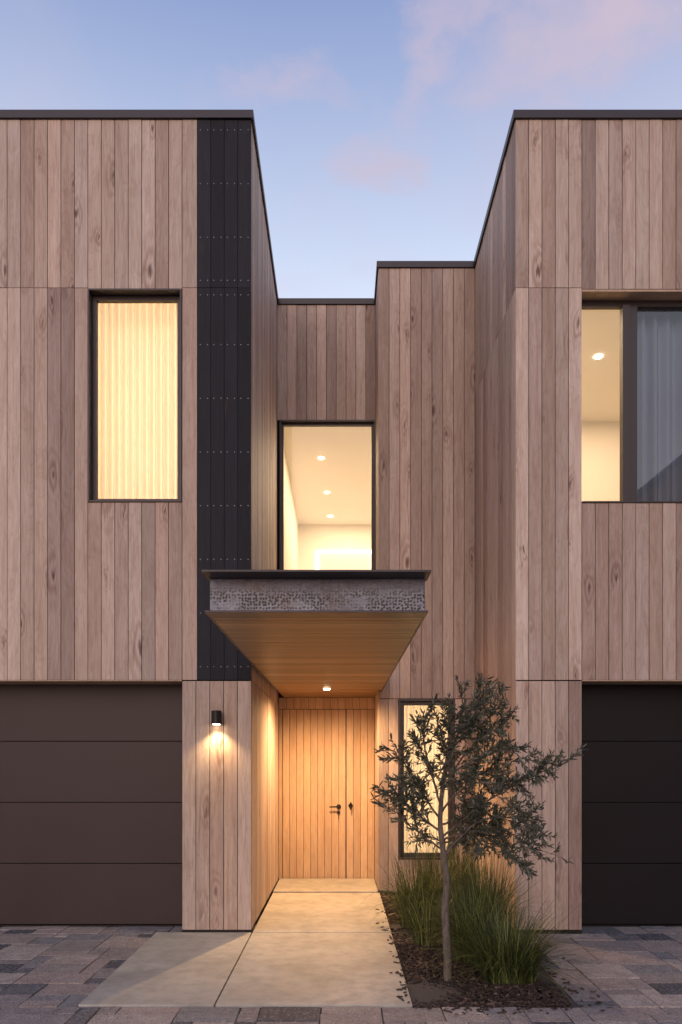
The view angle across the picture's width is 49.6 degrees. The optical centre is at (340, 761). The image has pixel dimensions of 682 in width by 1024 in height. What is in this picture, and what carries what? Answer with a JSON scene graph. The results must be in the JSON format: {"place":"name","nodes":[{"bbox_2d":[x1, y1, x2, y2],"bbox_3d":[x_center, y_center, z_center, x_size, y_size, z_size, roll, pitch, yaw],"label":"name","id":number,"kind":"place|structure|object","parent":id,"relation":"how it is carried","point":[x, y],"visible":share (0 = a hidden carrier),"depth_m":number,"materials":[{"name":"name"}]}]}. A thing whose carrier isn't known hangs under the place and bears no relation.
{"place":"outdoors","nodes":[
{"label":"outdoors","id":0,"kind":"place"},
{"bbox_2d":[0,685,181,923],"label":"garage door panels","id":1,"kind":"object","parent":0,"point":[90,863],"visible":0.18,"depth_m":6.90,"materials":[{"name":"brown metal"}]},
{"bbox_2d":[0,741,181,925],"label":"garage door panels seal","id":2,"kind":"object","parent":1,"relation":"attached to","point":[90,802],"visible":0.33,"depth_m":6.93,"materials":[{"name":"black rubber"}]},
{"bbox_2d":[98,303,176,498],"bbox_3d":[-1.825,-3.185,6.950,1.050,2.650,0.054,0,0,0],"label":"bedroom curtain","id":3,"kind":"object","parent":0,"point":[137,400],"visible":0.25,"depth_m":6.95,"materials":[{"name":"beige fabric"}]},
{"bbox_2d":[78,879,411,1007],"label":"concrete path","id":4,"kind":"structure","parent":0,"point":[321,943],"depth_m":5.62,"materials":[{"name":"beige concrete"}]},
{"bbox_2d":[254,878,411,923],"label":"ground","id":5,"kind":"structure","parent":0,"point":[262,910],"depth_m":8.54,"materials":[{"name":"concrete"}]},
{"bbox_2d":[0,924,676,1023],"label":"paving bed","id":6,"kind":"object","parent":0,"point":[418,991],"depth_m":5.03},
{"bbox_2d":[182,926,581,932],"bbox_3d":[0.366,1.526,6.673,3.581,0.028,0.154,0,0,0],"label":"base flashing","id":7,"kind":"object","parent":6,"relation":"on","point":[555,931],"visible":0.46,"depth_m":6.60,"materials":[{"name":"black metal"}]},
{"bbox_2d":[182,269,648,928],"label":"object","id":8,"kind":"object","parent":6,"relation":"on","point":[410,495],"visible":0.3,"depth_m":8.61,"materials":[{"name":"brown wood"}]},
{"bbox_2d":[87,288,181,502],"bbox_3d":[-1.845,-3.270,6.654,0.841,1.906,0.132,0,0,0],"label":"bedroom window frame","id":9,"kind":"object","parent":8,"relation":"attached to","point":[95,296],"visible":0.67,"depth_m":6.67,"materials":[{"name":"black metal"}]},
{"bbox_2d":[197,120,250,679],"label":"charred cladding","id":10,"kind":"structure","parent":8,"relation":"attached to","point":[223,421],"depth_m":6.60,"materials":[{"name":"black wood"}]},
{"bbox_2d":[200,129,240,666],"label":"nail heads","id":11,"kind":"object","parent":10,"relation":"attached to","point":[227,344],"visible":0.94,"depth_m":6.60,"materials":[{"name":"grey metal"}]},
{"bbox_2d":[201,570,430,690],"bbox_3d":[-0.135,-0.933,6.305,1.260,0.232,4.530,0,0,0],"label":"canopy steel frame","id":12,"kind":"object","parent":8,"relation":"attached to","point":[316,574],"visible":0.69,"depth_m":4.11,"materials":[{"name":"black metal"}]},
{"bbox_2d":[210,579,423,609],"bbox_3d":[-0.135,-0.933,4.206,1.220,0.208,0.012,0,0,0],"label":"canopy steel channel","id":13,"kind":"object","parent":12,"relation":"attached to","point":[316,594],"visible":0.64,"depth_m":4.20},
{"bbox_2d":[213,618,421,697],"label":"canopy soffit boards","id":14,"kind":"object","parent":12,"relation":"attached to","point":[314,657],"visible":0.98,"depth_m":5.46,"materials":[{"name":"brown wood"}]},
{"bbox_2d":[279,694,374,878],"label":"front door","id":15,"kind":"structure","parent":8,"relation":"attached to","point":[306,794],"depth_m":9.53,"materials":[{"name":"brown wood"}]},
{"bbox_2d":[329,802,352,818],"bbox_3d":[0.002,0.637,9.496,0.305,0.215,0.076,0,0,0],"label":"door handle","id":16,"kind":"object","parent":15,"relation":"attached to","point":[350,806],"visible":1,"depth_m":9.48,"materials":[{"name":"black metal"}]},
{"bbox_2d":[279,420,374,569],"bbox_3d":[-0.170,-3.185,9.319,1.206,2.210,0.102,0,0,0],"label":"stair window frame","id":17,"kind":"object","parent":8,"relation":"attached to","point":[326,423],"visible":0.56,"depth_m":9.32,"materials":[{"name":"black metal"}]},
{"bbox_2d":[284,427,370,569],"bbox_3d":[0.330,-2.960,11.560,2.340,2.900,4.180,0,0,0],"label":"stair interior","id":18,"kind":"object","parent":8,"relation":"attached to","point":[340,472],"visible":0.17,"depth_m":11.84,"materials":[{"name":"paint"}]},
{"bbox_2d":[315,550,370,569],"bbox_3d":[0.075,-2.920,13.575,1.090,1.920,0.010,0,0,0],"label":"led mirror border","id":19,"kind":"object","parent":18,"relation":"attached to","point":[336,551],"visible":0.33,"depth_m":13.57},
{"bbox_2d":[319,354,602,516],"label":"interior downlights","id":20,"kind":"object","parent":18,"relation":"on","point":[598,356],"visible":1,"depth_m":8.34,"materials":[{"name":"white"}]},
{"bbox_2d":[0,120,681,929],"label":"cedar cladding","id":21,"kind":"structure","parent":8,"relation":"attached to","point":[530,560],"depth_m":6.60,"materials":[{"name":"brown wood"}]},
{"bbox_2d":[211,710,221,724],"bbox_3d":[-1.103,-0.386,6.542,0.090,0.124,0.114,0,0,0],"label":"wall light","id":22,"kind":"object","parent":21,"relation":"attached to","point":[216,717],"visible":1,"depth_m":6.49,"materials":[{"name":"black metal"}]},
{"bbox_2d":[0,110,681,305],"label":"parapet capping","id":23,"kind":"object","parent":8,"relation":"on","point":[528,115],"visible":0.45,"depth_m":6.59,"materials":[{"name":"metal"}]},
{"bbox_2d":[0,680,681,684],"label":"garage soffit lining","id":24,"kind":"object","parent":8,"relation":"attached to","point":[179,682],"visible":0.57,"depth_m":6.72,"materials":[{"name":"black metal"}]},
{"bbox_2d":[398,699,454,859],"bbox_3d":[0.997,0.210,8.634,0.658,1.870,0.112,0,0,0],"label":"entry side window frame","id":25,"kind":"object","parent":8,"relation":"attached to","point":[402,703],"visible":0.56,"depth_m":8.64,"materials":[{"name":"black metal"}]},
{"bbox_2d":[582,310,619,500],"bbox_3d":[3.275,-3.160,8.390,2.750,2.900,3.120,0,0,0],"label":"window pane","id":26,"kind":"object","parent":8,"relation":"attached to","point":[601,422],"visible":0.05,"depth_m":9.46,"materials":[{"name":"clear glass"}]},
{"bbox_2d":[582,301,681,503],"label":"living window frame","id":27,"kind":"object","parent":8,"relation":"attached to","point":[628,401],"visible":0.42,"depth_m":6.72,"materials":[{"name":"black metal"}]},
{"bbox_2d":[582,290,681,300],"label":"window head lining","id":28,"kind":"object","parent":27,"relation":"attached to","point":[631,295],"depth_m":6.66,"materials":[{"name":"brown wood"}]},
{"bbox_2d":[375,892,611,1014],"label":"bark mulch","id":29,"kind":"object","parent":6,"relation":"on","point":[537,994],"visible":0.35,"depth_m":5.01,"materials":[{"name":"bark chips"}]},
{"bbox_2d":[369,671,587,981],"bbox_3d":[0.955,0.462,5.229,1.535,2.220,0.921,0,0,0],"label":"olive tree","id":30,"kind":"object","parent":29,"relation":"on","point":[475,811],"visible":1,"depth_m":5.15,"materials":[{"name":"green plant"}]},
{"bbox_2d":[358,822,620,1002],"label":"ornamental grass","id":31,"kind":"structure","parent":29,"relation":"on","point":[479,933],"depth_m":5.67,"materials":[{"name":"green plant"}]},
{"bbox_2d":[582,741,681,925],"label":"garage door seams","id":32,"kind":"object","parent":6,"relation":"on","point":[632,802],"depth_m":6.95,"materials":[{"name":"black metal"}]},
{"bbox_2d":[0,926,681,1023],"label":"stone paving","id":33,"kind":"structure","parent":0,"point":[49,964],"depth_m":5.05,"materials":[{"name":"stone"}]},
{"bbox_2d":[0,0,681,297],"label":"sky","id":34,"kind":"structure","parent":0,"point":[382,126],"materials":[{"name":"blue"}]},
{"bbox_2d":[404,706,447,852],"bbox_3d":[1.015,0.290,8.900,0.930,2.300,0.060,0,0,0],"label":"entry curtain","id":35,"kind":"object","parent":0,"point":[410,725],"visible":0.05,"depth_m":8.90,"materials":[{"name":"beige fabric"}]},
{"bbox_2d":[582,685,681,923],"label":"dark garage door panels","id":36,"kind":"object","parent":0,"point":[631,863],"depth_m":6.90,"materials":[{"name":"black metal"}]},
{"bbox_2d":[637,310,681,500],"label":"living curtain","id":37,"kind":"object","parent":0,"point":[659,405],"visible":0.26,"depth_m":6.94,"materials":[{"name":"grey fabric"}]}
]}

